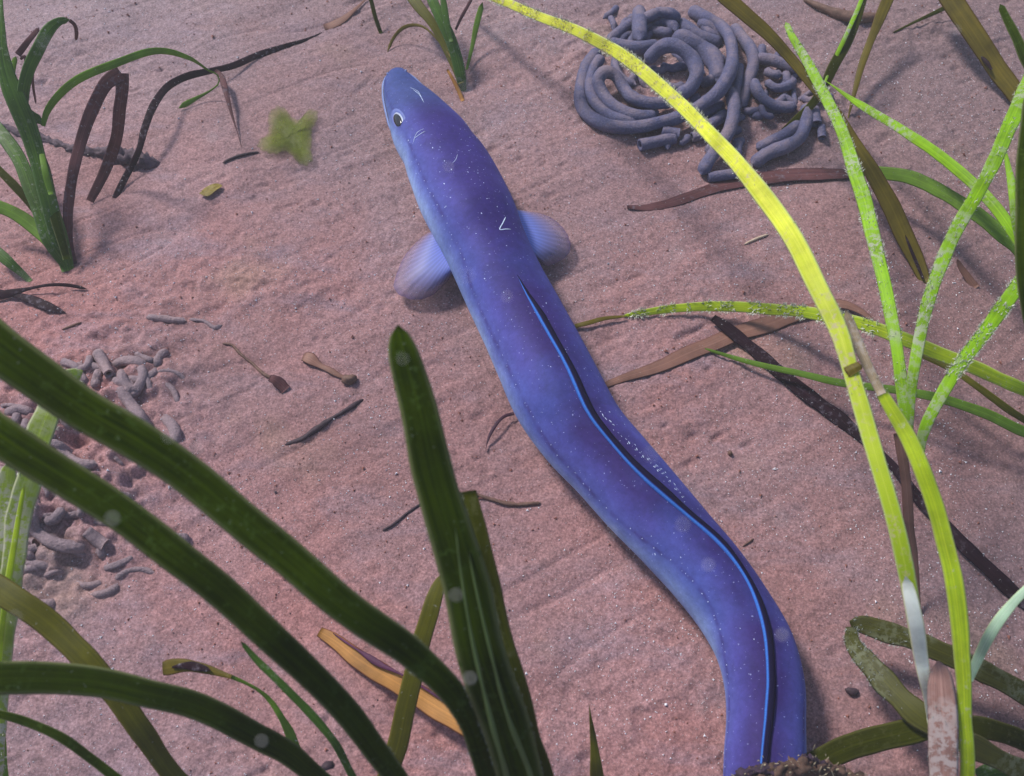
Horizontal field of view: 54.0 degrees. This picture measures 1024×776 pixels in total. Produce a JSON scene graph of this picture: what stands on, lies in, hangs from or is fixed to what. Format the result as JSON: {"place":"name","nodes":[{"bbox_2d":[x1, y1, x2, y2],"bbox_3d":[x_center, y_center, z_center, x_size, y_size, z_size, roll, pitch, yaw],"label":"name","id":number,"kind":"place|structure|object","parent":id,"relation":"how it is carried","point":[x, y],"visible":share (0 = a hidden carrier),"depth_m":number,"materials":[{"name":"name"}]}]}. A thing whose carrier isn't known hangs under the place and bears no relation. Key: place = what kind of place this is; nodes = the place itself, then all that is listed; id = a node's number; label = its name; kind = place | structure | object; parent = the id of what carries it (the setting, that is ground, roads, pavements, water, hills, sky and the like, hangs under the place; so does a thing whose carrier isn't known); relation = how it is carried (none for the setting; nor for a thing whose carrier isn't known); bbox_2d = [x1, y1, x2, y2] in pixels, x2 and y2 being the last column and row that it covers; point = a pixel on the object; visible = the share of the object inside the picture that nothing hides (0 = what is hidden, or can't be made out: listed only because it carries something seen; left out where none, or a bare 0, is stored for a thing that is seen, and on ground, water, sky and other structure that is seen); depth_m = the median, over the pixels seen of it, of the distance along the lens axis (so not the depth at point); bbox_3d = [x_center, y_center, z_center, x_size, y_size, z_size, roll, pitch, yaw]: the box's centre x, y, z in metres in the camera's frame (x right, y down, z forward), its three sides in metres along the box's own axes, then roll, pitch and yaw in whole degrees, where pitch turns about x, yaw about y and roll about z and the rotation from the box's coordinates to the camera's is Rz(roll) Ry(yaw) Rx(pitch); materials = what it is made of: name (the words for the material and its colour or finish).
{"place":"outdoors","nodes":[
{"label":"outdoors","id":0,"kind":"place"},
{"bbox_2d":[11,32,1007,758],"bbox_3d":[0.020,-0.064,0.729,1.079,0.026,0.780,0,59,0],"label":"dark grit","id":1,"kind":"object","parent":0,"point":[359,324],"visible":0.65,"depth_m":0.71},
{"bbox_2d":[0,0,1023,775],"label":"sandy seabed","id":2,"kind":"structure","parent":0,"point":[566,554],"depth_m":0.71,"materials":[{"name":"beige sand"}]},
{"bbox_2d":[0,289,65,312],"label":"dead seagrass leaf","id":3,"kind":"object","parent":2,"relation":"on","point":[41,304],"visible":1,"depth_m":0.73,"materials":[{"name":"black plant"}]},
{"bbox_2d":[0,366,82,775],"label":"seagrass plant","id":4,"kind":"object","parent":2,"relation":"on","point":[19,493],"visible":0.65,"depth_m":0.51,"materials":[{"name":"green plant"}]},
{"bbox_2d":[0,283,85,299],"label":"dead seagrass leaf","id":5,"kind":"object","parent":2,"relation":"on","point":[6,294],"visible":1,"depth_m":0.73,"materials":[{"name":"black plant"}]},
{"bbox_2d":[62,322,80,329],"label":"thin twig","id":6,"kind":"object","parent":2,"relation":"on","point":[70,326],"visible":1,"depth_m":0.72,"materials":[{"name":"wood"}]},
{"bbox_2d":[2,123,159,171],"bbox_3d":[-0.353,-0.197,0.819,0.143,0.022,0.021,16,60,9],"label":"driftwood twig","id":7,"kind":"object","parent":2,"relation":"on","point":[144,162],"visible":0.69,"depth_m":0.81,"materials":[{"name":"grey wood"}]},
{"bbox_2d":[0,349,189,607],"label":"worm cast","id":8,"kind":"object","parent":2,"relation":"on","point":[130,388],"visible":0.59,"depth_m":0.65,"materials":[{"name":"grey sand"}]},
{"bbox_2d":[63,68,128,263],"bbox_3d":[-0.318,-0.167,0.747,0.031,0.095,0.120,21,61,12],"label":"dead seagrass leaf","id":9,"kind":"object","parent":2,"relation":"on","point":[109,80],"visible":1,"depth_m":0.74,"materials":[{"name":"brown plant"}]},
{"bbox_2d":[0,0,219,281],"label":"seagrass plant","id":10,"kind":"object","parent":2,"relation":"on","point":[37,196],"visible":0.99,"depth_m":0.74,"materials":[{"name":"green plant"}]},
{"bbox_2d":[146,314,185,322],"bbox_3d":[-0.250,-0.050,0.726,0.028,0.007,0.006,0,59,0],"label":"cast fragment","id":11,"kind":"object","parent":2,"relation":"on","point":[162,318],"visible":1,"depth_m":0.72,"materials":[{"name":"grey sand"}]},
{"bbox_2d":[189,318,221,329],"bbox_3d":[-0.222,-0.046,0.727,0.025,0.004,0.010,0,59,0],"label":"cast fragment","id":12,"kind":"object","parent":2,"relation":"on","point":[211,326],"visible":1,"depth_m":0.73,"materials":[{"name":"grey sand"}]},
{"bbox_2d":[199,183,221,196],"bbox_3d":[-0.236,-0.156,0.788,0.011,0.002,0.018,37,66,20],"label":"sea lettuce scrap","id":13,"kind":"object","parent":2,"relation":"on","point":[209,190],"visible":1,"depth_m":0.79,"materials":[{"name":"yellow plant"}]},
{"bbox_2d":[162,658,299,745],"bbox_3d":[-0.134,0.179,0.532,0.092,0.105,0.025,33,64,18],"label":"seagrass leaf","id":14,"kind":"object","parent":2,"relation":"on","point":[174,666],"visible":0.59,"depth_m":0.50,"materials":[{"name":"green plant"}]},
{"bbox_2d":[112,0,364,197],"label":"dead seagrass leaf","id":15,"kind":"object","parent":2,"relation":"on","point":[165,88],"visible":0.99,"depth_m":0.84,"materials":[{"name":"black plant"}]},
{"bbox_2d":[223,151,257,162],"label":"thin twig","id":16,"kind":"object","parent":2,"relation":"on","point":[239,155],"visible":1,"depth_m":0.81,"materials":[{"name":"black wood"}]},
{"bbox_2d":[222,343,269,377],"bbox_3d":[-0.186,-0.019,0.711,0.050,0.004,0.005,35,65,19],"label":"thin twig","id":17,"kind":"object","parent":2,"relation":"on","point":[253,364],"visible":1,"depth_m":0.71,"materials":[{"name":"wood"}]},
{"bbox_2d":[0,318,553,775],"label":"seagrass plant","id":18,"kind":"object","parent":2,"relation":"on","point":[490,708],"visible":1,"depth_m":0.34,"materials":[{"name":"green plant"}]},
{"bbox_2d":[268,375,289,393],"bbox_3d":[-0.162,-0.004,0.697,0.014,0.007,0.008,35,65,19],"label":"bark flake","id":19,"kind":"object","parent":2,"relation":"on","point":[280,384],"visible":1,"depth_m":0.70,"materials":[{"name":"brown plant"}]},
{"bbox_2d":[268,115,308,154],"bbox_3d":[-0.183,-0.207,0.820,0.048,0.004,0.069,0,59,0],"label":"sea lettuce scrap","id":20,"kind":"object","parent":2,"relation":"on","point":[289,134],"visible":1,"depth_m":0.82,"materials":[{"name":"green plant"}]},
{"bbox_2d":[301,352,342,377],"bbox_3d":[-0.130,-0.015,0.705,0.041,0.004,0.009,22,62,13],"label":"bark flake","id":21,"kind":"object","parent":2,"relation":"on","point":[310,358],"visible":1,"depth_m":0.71,"materials":[{"name":"plant"}]},
{"bbox_2d":[285,399,362,444],"bbox_3d":[-0.127,0.024,0.685,0.062,0.005,0.006,-32,64,-18],"label":"thin twig","id":22,"kind":"object","parent":2,"relation":"on","point":[317,428],"visible":1,"depth_m":0.68,"materials":[{"name":"grey wood"}]},
{"bbox_2d":[321,761,334,770],"bbox_3d":[-0.087,0.179,0.476,0.007,0.004,0.005,0,59,0],"label":"dark crumb","id":23,"kind":"object","parent":2,"relation":"on","point":[327,765],"visible":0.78,"depth_m":0.47,"materials":[{"name":"grey stone"}]},
{"bbox_2d":[341,374,356,384],"bbox_3d":[-0.113,-0.006,0.699,0.011,0.007,0.008,0,59,0],"label":"pebble lump","id":24,"kind":"object","parent":2,"relation":"on","point":[351,379],"visible":1,"depth_m":0.70,"materials":[{"name":"beige stone"}]},
{"bbox_2d":[369,0,382,33],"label":"loose seagrass blade","id":25,"kind":"object","parent":2,"relation":"on","point":[375,17],"visible":1,"depth_m":0.88,"materials":[{"name":"green plant"}]},
{"bbox_2d":[317,627,462,736],"bbox_3d":[-0.056,0.177,0.581,0.145,0.018,0.014,27,63,15],"label":"dead seagrass leaf","id":26,"kind":"object","parent":2,"relation":"on","point":[431,705],"visible":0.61,"depth_m":0.59,"materials":[{"name":"orange plant"}]},
{"bbox_2d":[382,504,419,530],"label":"thin twig","id":27,"kind":"object","parent":2,"relation":"on","point":[401,517],"visible":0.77,"depth_m":0.65,"materials":[{"name":"grey wood"}]},
{"bbox_2d":[387,0,483,100],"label":"seagrass plant","id":28,"kind":"object","parent":2,"relation":"on","point":[439,25],"visible":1,"depth_m":0.85,"materials":[{"name":"green plant"}]},
{"bbox_2d":[486,412,513,446],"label":"curved stalk","id":29,"kind":"object","parent":2,"relation":"on","point":[497,422],"visible":0.98,"depth_m":0.68,"materials":[{"name":"grey plant"}]},
{"bbox_2d":[460,491,540,506],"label":"thin twig","id":30,"kind":"object","parent":2,"relation":"on","point":[510,503],"visible":0.71,"depth_m":0.65,"materials":[{"name":"wood"}]},
{"bbox_2d":[0,0,1023,775],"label":"quartz grains","id":31,"kind":"object","parent":2,"relation":"on","point":[498,428],"visible":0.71,"depth_m":0.72},
{"bbox_2d":[0,0,1023,775],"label":"red grit","id":32,"kind":"object","parent":2,"relation":"on","point":[470,356],"visible":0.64,"depth_m":0.72,"materials":[{"name":"red stone"}]},
{"bbox_2d":[1,0,1022,771],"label":"shell grit","id":33,"kind":"object","parent":2,"relation":"on","point":[497,394],"visible":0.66,"depth_m":0.71,"materials":[{"name":"white"}]},
{"bbox_2d":[382,67,806,775],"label":"conger eel","id":34,"kind":"object","parent":2,"relation":"on","point":[580,429],"visible":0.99,"depth_m":0.63},
{"bbox_2d":[589,706,603,775],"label":"seagrass tip","id":35,"kind":"object","parent":2,"relation":"on","point":[596,768],"visible":1,"depth_m":0.52,"materials":[{"name":"green plant"}]},
{"bbox_2d":[574,315,624,327],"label":"dead seagrass leaf","id":36,"kind":"object","parent":2,"relation":"on","point":[589,322],"visible":0.95,"depth_m":0.72,"materials":[{"name":"green plant"}]},
{"bbox_2d":[574,5,833,181],"bbox_3d":[0.159,-0.261,0.838,0.227,0.043,0.182,27,63,15],"label":"worm cast","id":37,"kind":"object","parent":2,"relation":"on","point":[692,48],"visible":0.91,"depth_m":0.83,"materials":[{"name":"grey sand"}]},
{"bbox_2d":[484,0,974,775],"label":"seagrass plant","id":38,"kind":"object","parent":2,"relation":"on","point":[948,718],"visible":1,"depth_m":0.47,"materials":[{"name":"yellow plant"}]},
{"bbox_2d":[971,586,1023,681],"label":"pale seagrass leaf","id":39,"kind":"object","parent":38,"relation":"attached to","point":[999,619],"visible":0.92,"depth_m":0.48,"materials":[{"name":"white plant"}]},
{"bbox_2d":[627,168,848,210],"bbox_3d":[0.181,-0.161,0.797,0.188,0.004,0.023,-10,59,-6],"label":"dead seagrass leaf","id":40,"kind":"object","parent":2,"relation":"on","point":[792,174],"visible":0.88,"depth_m":0.80,"materials":[{"name":"brown plant"}]},
{"bbox_2d":[605,299,874,386],"bbox_3d":[0.158,-0.035,0.717,0.208,0.006,0.032,-13,60,-8],"label":"dead seagrass leaf","id":41,"kind":"object","parent":2,"relation":"on","point":[767,324],"visible":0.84,"depth_m":0.72,"materials":[{"name":"brown plant"}]},
{"bbox_2d":[744,234,768,244],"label":"thin twig","id":42,"kind":"object","parent":2,"relation":"on","point":[756,238],"visible":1,"depth_m":0.77,"materials":[{"name":"beige wood"}]},
{"bbox_2d":[731,745,866,775],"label":"algae clump","id":43,"kind":"object","parent":2,"relation":"on","point":[809,764],"visible":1,"depth_m":0.51,"materials":[{"name":"brown plant"}]},
{"bbox_2d":[717,0,929,282],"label":"leaf","id":44,"kind":"object","parent":2,"relation":"on","point":[893,212],"visible":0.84,"depth_m":0.75,"materials":[{"name":"green plant"}]},
{"bbox_2d":[781,0,866,129],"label":"leaf","id":45,"kind":"object","parent":2,"relation":"on","point":[843,47],"visible":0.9,"depth_m":0.81,"materials":[{"name":"green plant"}]},
{"bbox_2d":[625,4,1023,436],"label":"seagrass plant","id":46,"kind":"object","parent":2,"relation":"on","point":[1001,229],"visible":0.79,"depth_m":0.69,"materials":[{"name":"green plant"}]},
{"bbox_2d":[803,0,875,23],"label":"driftwood twig","id":47,"kind":"object","parent":2,"relation":"on","point":[840,14],"visible":0.76,"depth_m":0.89,"materials":[{"name":"brown wood"}]},
{"bbox_2d":[845,687,858,695],"bbox_3d":[0.200,0.179,0.591,0.008,0.005,0.005,0,59,0],"label":"pebble lump","id":48,"kind":"object","parent":2,"relation":"on","point":[852,691],"visible":1,"depth_m":0.59,"materials":[{"name":"grey stone"}]},
{"bbox_2d":[710,315,1023,609],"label":"black strap leaf","id":49,"kind":"object","parent":2,"relation":"on","point":[1003,583],"visible":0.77,"depth_m":0.69,"materials":[{"name":"black plant"}]},
{"bbox_2d":[847,0,893,117],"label":"seagrass blade","id":50,"kind":"object","parent":2,"relation":"on","point":[883,9],"visible":0.96,"depth_m":0.84,"materials":[{"name":"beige plant"}]},
{"bbox_2d":[783,22,1023,606],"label":"seagrass plant","id":51,"kind":"object","parent":2,"relation":"on","point":[906,383],"visible":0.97,"depth_m":0.58,"materials":[{"name":"green plant"}]},
{"bbox_2d":[807,715,1023,765],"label":"olive leaf","id":52,"kind":"object","parent":2,"relation":"on","point":[854,745],"visible":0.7,"depth_m":0.54,"materials":[{"name":"green plant"}]},
{"bbox_2d":[893,7,944,32],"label":"dead seagrass leaf","id":53,"kind":"object","parent":2,"relation":"on","point":[937,11],"visible":0.69,"depth_m":0.88,"materials":[{"name":"plant"}]},
{"bbox_2d":[842,615,1023,775],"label":"folded olive leaf","id":54,"kind":"object","parent":2,"relation":"on","point":[887,685],"visible":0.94,"depth_m":0.56,"materials":[{"name":"green plant"}]},
{"bbox_2d":[956,259,978,287],"bbox_3d":[0.337,-0.084,0.745,0.005,0.016,0.023,-36,65,-19],"label":"dead leaf fragment","id":55,"kind":"object","parent":2,"relation":"on","point":[970,280],"visible":1,"depth_m":0.74,"materials":[{"name":"orange plant"}]},
{"bbox_2d":[938,0,1019,103],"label":"leaf","id":56,"kind":"object","parent":2,"relation":"on","point":[973,33],"visible":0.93,"depth_m":0.84,"materials":[{"name":"green plant"}]},
{"bbox_2d":[975,764,1006,775],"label":"olive leaf","id":57,"kind":"object","parent":2,"relation":"on","point":[983,770],"visible":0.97,"depth_m":0.54,"materials":[{"name":"green plant"}]},
{"bbox_2d":[1015,100,1023,322],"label":"seagrass leaf","id":58,"kind":"object","parent":2,"relation":"on","point":[1019,218],"visible":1,"depth_m":0.46,"materials":[{"name":"green plant"}]}
]}

